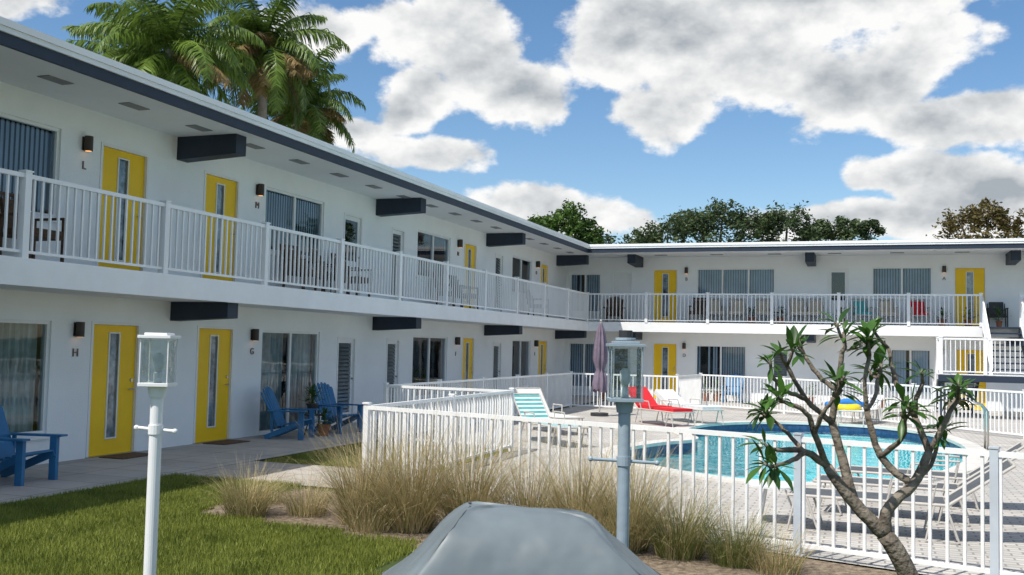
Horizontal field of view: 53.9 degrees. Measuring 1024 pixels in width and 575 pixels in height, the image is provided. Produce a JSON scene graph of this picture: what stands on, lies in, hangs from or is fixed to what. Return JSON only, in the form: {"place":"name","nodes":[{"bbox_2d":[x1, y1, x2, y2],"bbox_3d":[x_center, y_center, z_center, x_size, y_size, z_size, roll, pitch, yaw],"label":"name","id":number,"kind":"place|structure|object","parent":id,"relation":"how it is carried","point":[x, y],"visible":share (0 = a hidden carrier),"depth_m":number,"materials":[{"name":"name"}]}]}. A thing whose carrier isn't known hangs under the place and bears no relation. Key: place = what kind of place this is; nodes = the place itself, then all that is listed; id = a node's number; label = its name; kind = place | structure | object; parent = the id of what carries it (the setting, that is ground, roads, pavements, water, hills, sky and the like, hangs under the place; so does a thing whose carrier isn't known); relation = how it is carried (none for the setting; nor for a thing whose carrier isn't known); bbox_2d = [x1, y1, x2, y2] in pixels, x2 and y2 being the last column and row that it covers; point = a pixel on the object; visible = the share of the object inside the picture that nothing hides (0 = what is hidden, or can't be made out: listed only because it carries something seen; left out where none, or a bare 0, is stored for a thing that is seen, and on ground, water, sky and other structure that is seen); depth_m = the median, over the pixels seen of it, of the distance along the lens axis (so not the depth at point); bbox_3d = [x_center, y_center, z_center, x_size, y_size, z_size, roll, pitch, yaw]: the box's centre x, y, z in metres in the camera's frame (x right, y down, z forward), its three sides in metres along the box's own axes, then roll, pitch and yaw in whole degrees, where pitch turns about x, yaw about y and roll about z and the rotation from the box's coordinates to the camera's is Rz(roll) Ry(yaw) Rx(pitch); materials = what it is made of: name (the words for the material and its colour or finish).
{"place":"outdoors","nodes":[
{"label":"outdoors","id":0,"kind":"place"},
{"bbox_2d":[182,461,423,487],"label":"path","id":1,"kind":"structure","parent":0,"point":[236,468],"depth_m":13.97,"materials":[{"name":"concrete"}]},
{"bbox_2d":[0,395,606,503],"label":"walkway","id":2,"kind":"structure","parent":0,"point":[84,473],"depth_m":14.78,"materials":[{"name":"concrete"}]},
{"bbox_2d":[0,406,67,485],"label":"adirondack chair","id":3,"kind":"object","parent":2,"relation":"on","point":[16,463],"visible":0.98,"depth_m":12.73,"materials":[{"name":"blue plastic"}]},
{"bbox_2d":[99,452,147,458],"bbox_3d":[-5.873,2.576,15.438,0.460,0.015,0.760,0,-4,20],"label":"door mat","id":4,"kind":"object","parent":2,"relation":"on","point":[128,455],"depth_m":15.35,"materials":[{"name":"brown fabric"}]},
{"bbox_2d":[203,439,249,444],"bbox_3d":[-5.034,2.731,17.788,0.460,0.015,0.760,0,-4,20],"label":"door mat","id":5,"kind":"object","parent":2,"relation":"on","point":[225,442],"depth_m":17.69,"materials":[{"name":"brown fabric"}]},
{"bbox_2d":[260,386,318,439],"bbox_3d":[-4.182,2.355,18.884,0.911,0.978,0.769,1,-3,8],"label":"adirondack chair","id":6,"kind":"object","parent":2,"relation":"on","point":[275,410],"visible":1,"depth_m":18.75,"materials":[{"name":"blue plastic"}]},
{"bbox_2d":[304,413,322,434],"bbox_3d":[-3.866,2.674,19.662,0.440,0.403,0.440,0,-4,20],"label":"side table","id":7,"kind":"object","parent":2,"relation":"on","point":[316,414],"visible":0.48,"depth_m":19.55,"materials":[{"name":"blue wood"}]},
{"bbox_2d":[299,384,325,413],"bbox_3d":[-3.891,2.171,19.745,0.666,0.599,0.610,4,-4,-37],"label":"potted plant","id":8,"kind":"object","parent":7,"relation":"on","point":[312,404],"visible":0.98,"depth_m":19.67,"materials":[{"name":"green plant"}]},
{"bbox_2d":[314,407,335,435],"bbox_3d":[-3.652,2.587,19.532,0.582,0.565,0.613,0,-4,20],"label":"potted plant","id":9,"kind":"object","parent":2,"relation":"on","point":[321,432],"visible":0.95,"depth_m":19.44,"materials":[{"name":"green plant"}]},
{"bbox_2d":[310,382,363,433],"bbox_3d":[-3.559,2.446,20.481,0.940,1.009,0.794,-1,-4,34],"label":"adirondack chair","id":10,"kind":"object","parent":2,"relation":"on","point":[329,401],"visible":0.69,"depth_m":20.52,"materials":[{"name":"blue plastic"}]},
{"bbox_2d":[0,396,1006,574],"bbox_3d":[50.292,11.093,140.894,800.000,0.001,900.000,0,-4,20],"label":"ground","id":11,"kind":"structure","parent":0,"point":[385,567],"depth_m":8.78,"materials":[{"name":"green plant"}]},
{"bbox_2d":[61,10,205,76],"bbox_3d":[-13.824,-3.272,36.045,5.383,13.746,5.181,0,-4,20],"label":"palm tree","id":12,"kind":"object","parent":11,"relation":"on","point":[79,43],"visible":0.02,"depth_m":35.60,"materials":[{"name":"green plant"}]},
{"bbox_2d":[134,333,180,574],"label":"garden lamp post","id":13,"kind":"object","parent":11,"relation":"on","point":[157,388],"visible":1,"depth_m":4.38,"materials":[{"name":"white metal"}]},
{"bbox_2d":[69,0,266,106],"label":"palm tree","id":14,"kind":"object","parent":11,"relation":"on","point":[168,33],"visible":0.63,"depth_m":32.96,"materials":[{"name":"green plant"}]},
{"bbox_2d":[192,0,350,131],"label":"palm tree","id":15,"kind":"object","parent":11,"relation":"on","point":[275,72],"visible":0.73,"depth_m":37.20,"materials":[{"name":"green plant"}]},
{"bbox_2d":[240,42,365,152],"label":"palm tree","id":16,"kind":"object","parent":11,"relation":"on","point":[321,112],"visible":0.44,"depth_m":41.77,"materials":[{"name":"green plant"}]},
{"bbox_2d":[0,82,1023,464],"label":"walls","id":17,"kind":"structure","parent":11,"relation":"on","point":[174,180],"depth_m":22.70,"materials":[{"name":"paint"}]},
{"bbox_2d":[0,118,930,432],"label":"blinds and curtains","id":18,"kind":"object","parent":17,"relation":"attached to","point":[18,346],"visible":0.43,"depth_m":20.42,"materials":[{"name":"fabric"}]},
{"bbox_2d":[0,112,987,457],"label":"window and door frames","id":19,"kind":"structure","parent":17,"relation":"attached to","point":[620,282],"depth_m":21.57,"materials":[{"name":"metal"}]},
{"bbox_2d":[88,147,985,456],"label":"doors","id":20,"kind":"structure","parent":19,"relation":"attached to","point":[218,431],"depth_m":17.78,"materials":[{"name":"yellow paint"}]},
{"bbox_2d":[337,219,786,411],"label":"glazing","id":21,"kind":"structure","parent":19,"relation":"attached to","point":[344,349],"depth_m":24.69,"materials":[{"name":"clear glass"}]},
{"bbox_2d":[73,135,945,389],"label":"wall lights and handles","id":22,"kind":"object","parent":17,"relation":"attached to","point":[79,327],"visible":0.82,"depth_m":19.02,"materials":[{"name":"metal"}]},
{"bbox_2d":[0,255,1022,337],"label":"balcony slab","id":23,"kind":"structure","parent":17,"relation":"attached to","point":[27,274],"depth_m":18.54,"materials":[{"name":"white concrete"}]},
{"bbox_2d":[0,191,64,261],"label":"patio armchair","id":24,"kind":"object","parent":23,"relation":"on","point":[10,223],"visible":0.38,"depth_m":13.36,"materials":[{"name":"brown wood"}]},
{"bbox_2d":[279,244,324,291],"bbox_3d":[-4.145,-0.367,19.816,0.695,0.965,0.620,-1,-4,31],"label":"patio armchair","id":25,"kind":"object","parent":23,"relation":"on","point":[292,265],"visible":0.49,"depth_m":19.78,"materials":[{"name":"brown wood"}]},
{"bbox_2d":[309,248,348,293],"bbox_3d":[-3.785,-0.300,20.825,0.695,0.965,0.620,1,-3,8],"label":"patio armchair","id":26,"kind":"object","parent":23,"relation":"on","point":[324,270],"visible":0.23,"depth_m":20.77,"materials":[{"name":"brown wood"}]},
{"bbox_2d":[324,272,334,291],"bbox_3d":[-3.625,-0.075,20.182,0.500,0.453,0.500,0,-4,20],"label":"side table","id":27,"kind":"object","parent":23,"relation":"on","point":[331,278],"visible":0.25,"depth_m":20.29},
{"bbox_2d":[331,253,371,296],"bbox_3d":[-3.479,-0.244,21.684,0.695,0.965,0.620,0,-4,20],"label":"patio armchair","id":28,"kind":"object","parent":23,"relation":"on","point":[354,276],"visible":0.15,"depth_m":21.58,"materials":[{"name":"brown wicker"}]},
{"bbox_2d":[433,272,463,306],"bbox_3d":[-1.701,0.084,26.666,0.695,0.965,0.620,0,-4,20],"label":"patio armchair","id":29,"kind":"object","parent":23,"relation":"on","point":[442,288],"visible":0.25,"depth_m":26.53,"materials":[{"name":"grey wicker"}]},
{"bbox_2d":[449,275,478,308],"bbox_3d":[-1.332,0.151,27.700,0.695,0.965,0.620,0,-4,20],"label":"patio armchair","id":30,"kind":"object","parent":23,"relation":"on","point":[461,291],"visible":0.23,"depth_m":27.71,"materials":[{"name":"grey wicker"}]},
{"bbox_2d":[526,289,547,316],"bbox_3d":[0.815,0.547,33.716,0.695,0.965,0.620,0,-4,20],"label":"patio armchair","id":31,"kind":"object","parent":23,"relation":"on","point":[533,302],"visible":0.16,"depth_m":33.61,"materials":[{"name":"grey wicker"}]},
{"bbox_2d":[0,16,1023,257],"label":"roof","id":32,"kind":"structure","parent":17,"relation":"on","point":[36,61],"depth_m":18.33,"materials":[{"name":"paint"}]},
{"bbox_2d":[0,168,1023,326],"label":"balcony railing","id":33,"kind":"object","parent":17,"relation":"attached to","point":[164,244],"visible":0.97,"depth_m":18.76,"materials":[{"name":"white metal"}]},
{"bbox_2d":[603,296,624,321],"bbox_3d":[3.807,0.821,37.457,0.810,1.029,0.959,1,-3,8],"label":"adirondack chair","id":34,"kind":"object","parent":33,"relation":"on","point":[614,307],"visible":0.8,"depth_m":37.70,"materials":[{"name":"brown wood"}]},
{"bbox_2d":[688,298,705,322],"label":"patio armchair","id":35,"kind":"object","parent":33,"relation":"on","point":[699,306],"visible":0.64,"depth_m":36.65,"materials":[{"name":"brown wicker"}]},
{"bbox_2d":[709,298,724,322],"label":"patio armchair","id":36,"kind":"object","parent":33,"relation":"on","point":[717,308],"visible":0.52,"depth_m":36.45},
{"bbox_2d":[727,298,744,323],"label":"patio armchair","id":37,"kind":"object","parent":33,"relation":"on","point":[737,308],"visible":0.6,"depth_m":36.21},
{"bbox_2d":[745,306,758,323],"bbox_3d":[8.509,0.974,35.588,0.713,0.658,0.722,2,-4,-19],"label":"potted plant","id":38,"kind":"object","parent":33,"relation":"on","point":[749,318],"visible":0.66,"depth_m":35.49,"materials":[{"name":"green plant"}]},
{"bbox_2d":[754,298,769,323],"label":"patio armchair","id":39,"kind":"object","parent":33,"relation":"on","point":[761,308],"visible":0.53,"depth_m":35.91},
{"bbox_2d":[773,306,786,323],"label":"potted plant","id":40,"kind":"object","parent":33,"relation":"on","point":[778,318],"visible":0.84,"depth_m":35.16,"materials":[{"name":"green plant"}]},
{"bbox_2d":[788,298,806,323],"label":"patio armchair","id":41,"kind":"object","parent":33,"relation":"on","point":[798,307],"visible":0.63,"depth_m":35.50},
{"bbox_2d":[804,298,823,324],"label":"patio armchair","id":42,"kind":"object","parent":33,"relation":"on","point":[815,308],"visible":0.72,"depth_m":35.29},
{"bbox_2d":[852,298,872,324],"bbox_3d":[12.016,0.838,34.608,0.620,0.965,0.695,1,-3,4],"label":"patio armchair","id":43,"kind":"object","parent":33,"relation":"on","point":[862,307],"visible":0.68,"depth_m":34.79,"materials":[{"name":"teal fabric"}]},
{"bbox_2d":[878,298,897,324],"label":"patio armchair","id":44,"kind":"object","parent":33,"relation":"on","point":[882,309],"visible":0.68,"depth_m":34.52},
{"bbox_2d":[910,299,929,325],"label":"patio armchair","id":45,"kind":"object","parent":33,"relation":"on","point":[913,307],"visible":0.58,"depth_m":34.17,"materials":[{"name":"red fabric"}]},
{"bbox_2d":[934,307,951,325],"bbox_3d":[14.274,0.972,33.503,0.716,0.667,0.683,4,-5,-43],"label":"potted plant","id":46,"kind":"object","parent":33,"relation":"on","point":[942,314],"visible":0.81,"depth_m":33.44,"materials":[{"name":"green plant"}]},
{"bbox_2d":[959,307,978,325],"bbox_3d":[15.094,0.970,33.224,0.754,0.674,0.760,0,-4,20],"label":"potted plant","id":47,"kind":"object","parent":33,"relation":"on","point":[965,320],"visible":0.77,"depth_m":33.19,"materials":[{"name":"green plant"}]},
{"bbox_2d":[986,302,1008,326],"bbox_3d":[16.040,0.850,33.333,0.620,0.965,0.695,0,-4,20],"label":"patio armchair","id":48,"kind":"object","parent":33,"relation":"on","point":[990,311],"visible":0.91,"depth_m":33.48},
{"bbox_2d":[990,306,1005,326],"bbox_3d":[15.825,0.936,32.804,0.925,0.723,0.810,3,-4,-29],"label":"potted plant","id":49,"kind":"object","parent":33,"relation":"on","point":[999,323],"visible":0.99,"depth_m":32.74,"materials":[{"name":"green plant"}]},
{"bbox_2d":[170,134,1020,346],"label":"outrigger beams","id":50,"kind":"structure","parent":17,"relation":"attached to","point":[203,148],"depth_m":23.51,"materials":[{"name":"blue paint"}]},
{"bbox_2d":[382,501,660,574],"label":"covered barbecue grill","id":51,"kind":"object","parent":11,"relation":"on","point":[478,538],"visible":1,"depth_m":3.53,"materials":[{"name":"fabric"}]},
{"bbox_2d":[203,489,896,574],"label":"planting bed","id":52,"kind":"object","parent":11,"relation":"on","point":[704,565],"visible":0.19,"depth_m":8.71,"materials":[{"name":"soil"}]},
{"bbox_2d":[194,451,301,517],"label":"ornamental grass","id":53,"kind":"object","parent":52,"relation":"on","point":[242,503],"depth_m":10.43,"materials":[{"name":"plant"}]},
{"bbox_2d":[248,471,295,504],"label":"ornamental grass","id":54,"kind":"object","parent":52,"relation":"on","point":[277,492],"depth_m":11.35,"materials":[{"name":"plant"}]},
{"bbox_2d":[261,469,348,517],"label":"ornamental grass","id":55,"kind":"object","parent":52,"relation":"on","point":[305,511],"depth_m":10.55,"materials":[{"name":"plant"}]},
{"bbox_2d":[255,406,457,525],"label":"ornamental grass","id":56,"kind":"object","parent":52,"relation":"on","point":[338,486],"depth_m":10.05,"materials":[{"name":"plant"}]},
{"bbox_2d":[312,478,408,533],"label":"ornamental grass","id":57,"kind":"object","parent":52,"relation":"on","point":[364,522],"depth_m":9.72,"materials":[{"name":"plant"}]},
{"bbox_2d":[327,430,441,487],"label":"ornamental grass","id":58,"kind":"object","parent":52,"relation":"on","point":[372,462],"depth_m":10.94,"materials":[{"name":"plant"}]},
{"bbox_2d":[298,393,497,533],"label":"ornamental grass","id":59,"kind":"object","parent":52,"relation":"on","point":[420,519],"depth_m":9.69,"materials":[{"name":"plant"}]},
{"bbox_2d":[355,396,579,520],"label":"ornamental grass","id":60,"kind":"object","parent":52,"relation":"on","point":[464,494],"depth_m":9.67,"materials":[{"name":"plant"}]},
{"bbox_2d":[448,418,607,508],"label":"ornamental grass","id":61,"kind":"object","parent":52,"relation":"on","point":[523,497],"depth_m":9.80,"materials":[{"name":"plant"}]},
{"bbox_2d":[480,413,668,520],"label":"ornamental grass","id":62,"kind":"object","parent":52,"relation":"on","point":[570,495],"depth_m":9.40,"materials":[{"name":"plant"}]},
{"bbox_2d":[537,479,661,542],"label":"ornamental grass","id":63,"kind":"object","parent":52,"relation":"on","point":[600,521],"depth_m":8.83,"materials":[{"name":"plant"}]},
{"bbox_2d":[588,330,659,547],"bbox_3d":[0.480,1.132,4.382,0.233,1.890,0.222,4,-4,-42],"label":"garden lamp post","id":64,"kind":"object","parent":52,"relation":"on","point":[624,402],"visible":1,"depth_m":4.38,"materials":[{"name":"white metal"}]},
{"bbox_2d":[520,423,746,553],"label":"ornamental grass","id":65,"kind":"object","parent":52,"relation":"on","point":[637,544],"depth_m":9.03,"materials":[{"name":"plant"}]},
{"bbox_2d":[608,465,754,560],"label":"ornamental grass","id":66,"kind":"object","parent":52,"relation":"on","point":[673,543],"depth_m":8.78,"materials":[{"name":"plant"}]},
{"bbox_2d":[672,483,810,568],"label":"ornamental grass","id":67,"kind":"object","parent":52,"relation":"on","point":[730,557],"depth_m":8.53,"materials":[{"name":"plant"}]},
{"bbox_2d":[717,519,821,574],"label":"ornamental grass","id":68,"kind":"object","parent":52,"relation":"on","point":[775,567],"depth_m":8.32,"materials":[{"name":"plant"}]},
{"bbox_2d":[527,198,607,243],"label":"broadleaf tree","id":69,"kind":"object","parent":11,"relation":"on","point":[583,229],"visible":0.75,"depth_m":57.88,"materials":[{"name":"green plant"}]},
{"bbox_2d":[603,231,661,243],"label":"broadleaf tree","id":70,"kind":"object","parent":11,"relation":"on","point":[609,238],"visible":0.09,"depth_m":61.40,"materials":[{"name":"green plant"}]},
{"bbox_2d":[622,206,712,243],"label":"broadleaf tree","id":71,"kind":"object","parent":11,"relation":"on","point":[652,235],"visible":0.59,"depth_m":57.19,"materials":[{"name":"green plant"}]},
{"bbox_2d":[668,197,770,242],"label":"broadleaf tree","id":72,"kind":"object","parent":11,"relation":"on","point":[699,222],"visible":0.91,"depth_m":54.79,"materials":[{"name":"green plant"}]},
{"bbox_2d":[746,200,837,241],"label":"broadleaf tree","id":73,"kind":"object","parent":11,"relation":"on","point":[772,219],"visible":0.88,"depth_m":54.02,"materials":[{"name":"green plant"}]},
{"bbox_2d":[807,215,886,240],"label":"broadleaf tree","id":74,"kind":"object","parent":11,"relation":"on","point":[857,227],"visible":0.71,"depth_m":52.91,"materials":[{"name":"green plant"}]},
{"bbox_2d":[736,307,980,574],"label":"plumeria tree","id":75,"kind":"object","parent":11,"relation":"on","point":[880,528],"visible":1,"depth_m":4.95,"materials":[{"name":"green plant"}]},
{"bbox_2d":[926,197,1023,238],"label":"broadleaf tree","id":76,"kind":"object","parent":11,"relation":"on","point":[997,215],"visible":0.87,"depth_m":50.01,"materials":[{"name":"green plant"}]},
{"bbox_2d":[0,0,1023,243],"label":"sky","id":77,"kind":"structure","parent":0,"point":[899,114],"materials":[{"name":"blue"}]},
{"bbox_2d":[393,398,1023,574],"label":"pool deck","id":78,"kind":"structure","parent":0,"point":[1013,520],"depth_m":12.48,"materials":[{"name":"beige concrete"}]},
{"bbox_2d":[515,388,584,435],"bbox_3d":[0.782,2.635,21.596,0.687,0.888,2.034,3,-4,-26],"label":"sun lounger","id":79,"kind":"object","parent":78,"relation":"on","point":[535,390],"visible":0.52,"depth_m":22.04,"materials":[{"name":"white plastic"}]},
{"bbox_2d":[514,393,588,446],"bbox_3d":[0.700,2.493,19.085,0.687,0.878,2.044,3,-4,-26],"label":"sun lounger","id":80,"kind":"object","parent":78,"relation":"on","point":[533,404],"visible":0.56,"depth_m":19.71,"materials":[{"name":"teal fabric"}]},
{"bbox_2d":[590,320,607,415],"bbox_3d":[2.362,2.145,26.995,0.480,2.570,0.480,0,-4,20],"label":"closed patio umbrella","id":81,"kind":"object","parent":78,"relation":"on","point":[600,360],"visible":0.99,"depth_m":26.91,"materials":[{"name":"fabric"}]},
{"bbox_2d":[629,387,695,427],"bbox_3d":[3.533,2.864,24.247,0.687,0.856,2.118,3,-4,-26],"label":"sun lounger","id":82,"kind":"object","parent":78,"relation":"on","point":[650,403],"visible":0.86,"depth_m":24.34,"materials":[{"name":"red fabric"}]},
{"bbox_2d":[653,389,723,424],"bbox_3d":[4.398,2.994,25.336,0.687,0.761,2.180,3,-4,-26],"label":"sun lounger","id":83,"kind":"object","parent":78,"relation":"on","point":[674,397],"visible":0.85,"depth_m":25.55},
{"bbox_2d":[362,371,1023,574],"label":"pool fence","id":84,"kind":"object","parent":78,"relation":"on","point":[481,404],"visible":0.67,"depth_m":11.86,"materials":[{"name":"metal"}]},
{"bbox_2d":[702,379,710,400],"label":"potted plant","id":85,"kind":"object","parent":78,"relation":"on","point":[705,392],"visible":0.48,"depth_m":36.00,"materials":[{"name":"green plant"}]},
{"bbox_2d":[711,379,720,400],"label":"potted plant","id":86,"kind":"object","parent":78,"relation":"on","point":[717,392],"visible":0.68,"depth_m":35.86,"materials":[{"name":"green plant"}]},
{"bbox_2d":[720,373,745,402],"bbox_3d":[7.799,3.554,35.534,0.810,1.029,0.959,0,-4,20],"label":"adirondack chair","id":87,"kind":"object","parent":78,"relation":"on","point":[739,381],"visible":0.62,"depth_m":35.78,"materials":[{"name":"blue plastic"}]},
{"bbox_2d":[744,480,792,523],"bbox_3d":[2.782,2.300,10.771,0.600,0.404,0.600,0,-4,20],"label":"side table","id":88,"kind":"object","parent":78,"relation":"on","point":[784,486],"visible":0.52,"depth_m":10.69,"materials":[{"name":"white plastic"}]},
{"bbox_2d":[602,421,988,487],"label":"swimming pool","id":89,"kind":"structure","parent":78,"relation":"in","point":[860,432],"depth_m":20.40,"materials":[{"name":"liquid"}]},
{"bbox_2d":[807,383,819,403],"bbox_3d":[10.325,3.657,34.895,0.861,0.808,0.934,1,-3,7],"label":"potted plant","id":90,"kind":"object","parent":78,"relation":"on","point":[812,392],"visible":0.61,"depth_m":34.83,"materials":[{"name":"plant"}]},
{"bbox_2d":[837,394,882,425],"bbox_3d":[9.074,3.163,26.150,0.687,0.717,2.164,-1,-4,33],"label":"sun lounger","id":91,"kind":"object","parent":78,"relation":"on","point":[874,408],"visible":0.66,"depth_m":26.20,"materials":[{"name":"white plastic"}]},
{"bbox_2d":[825,398,871,410],"bbox_3d":[8.714,3.026,26.011,1.057,0.309,0.709,3,-4,-24],"label":"pool float","id":92,"kind":"object","parent":91,"relation":"on","point":[847,404],"visible":0.7,"depth_m":25.76,"materials":[{"name":"yellow plastic"}]},
{"bbox_2d":[878,386,892,407],"bbox_3d":[12.489,3.650,34.152,0.871,0.828,0.853,-2,-4,42],"label":"potted plant","id":93,"kind":"object","parent":78,"relation":"on","point":[882,394],"visible":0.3,"depth_m":34.03,"materials":[{"name":"green plant"}]},
{"bbox_2d":[786,458,1016,543],"bbox_3d":[3.891,2.088,10.181,2.118,0.790,0.687,0,-4,21],"label":"sun lounger","id":94,"kind":"object","parent":78,"relation":"on","point":[956,495],"visible":0.67,"depth_m":10.10,"materials":[{"name":"plastic"}]},
{"bbox_2d":[812,449,1019,525],"bbox_3d":[4.486,2.163,11.251,2.118,0.790,0.687,0,-4,24],"label":"sun lounger","id":95,"kind":"object","parent":78,"relation":"on","point":[871,481],"visible":0.51,"depth_m":11.26,"materials":[{"name":"plastic"}]},
{"bbox_2d":[836,441,1023,510],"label":"sun lounger","id":96,"kind":"object","parent":78,"relation":"on","point":[956,475],"visible":0.43,"depth_m":12.28,"materials":[{"name":"plastic"}]},
{"bbox_2d":[937,401,988,459],"bbox_3d":[8.818,2.838,19.724,0.892,1.222,0.594,0,-4,20],"label":"pool handrail","id":97,"kind":"object","parent":78,"relation":"on","point":[983,407],"visible":0.58,"depth_m":19.54,"materials":[{"name":"metal"}]},
{"bbox_2d":[932,295,1023,416],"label":"staircase","id":98,"kind":"structure","parent":78,"relation":"on","point":[940,376],"depth_m":29.34,"materials":[{"name":"metal"}]},
{"bbox_2d":[836,307,844,324],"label":"potted plant","id":99,"kind":"object","parent":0,"point":[843,319],"visible":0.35,"depth_m":34.47,"materials":[{"name":"green plant"}]}
]}

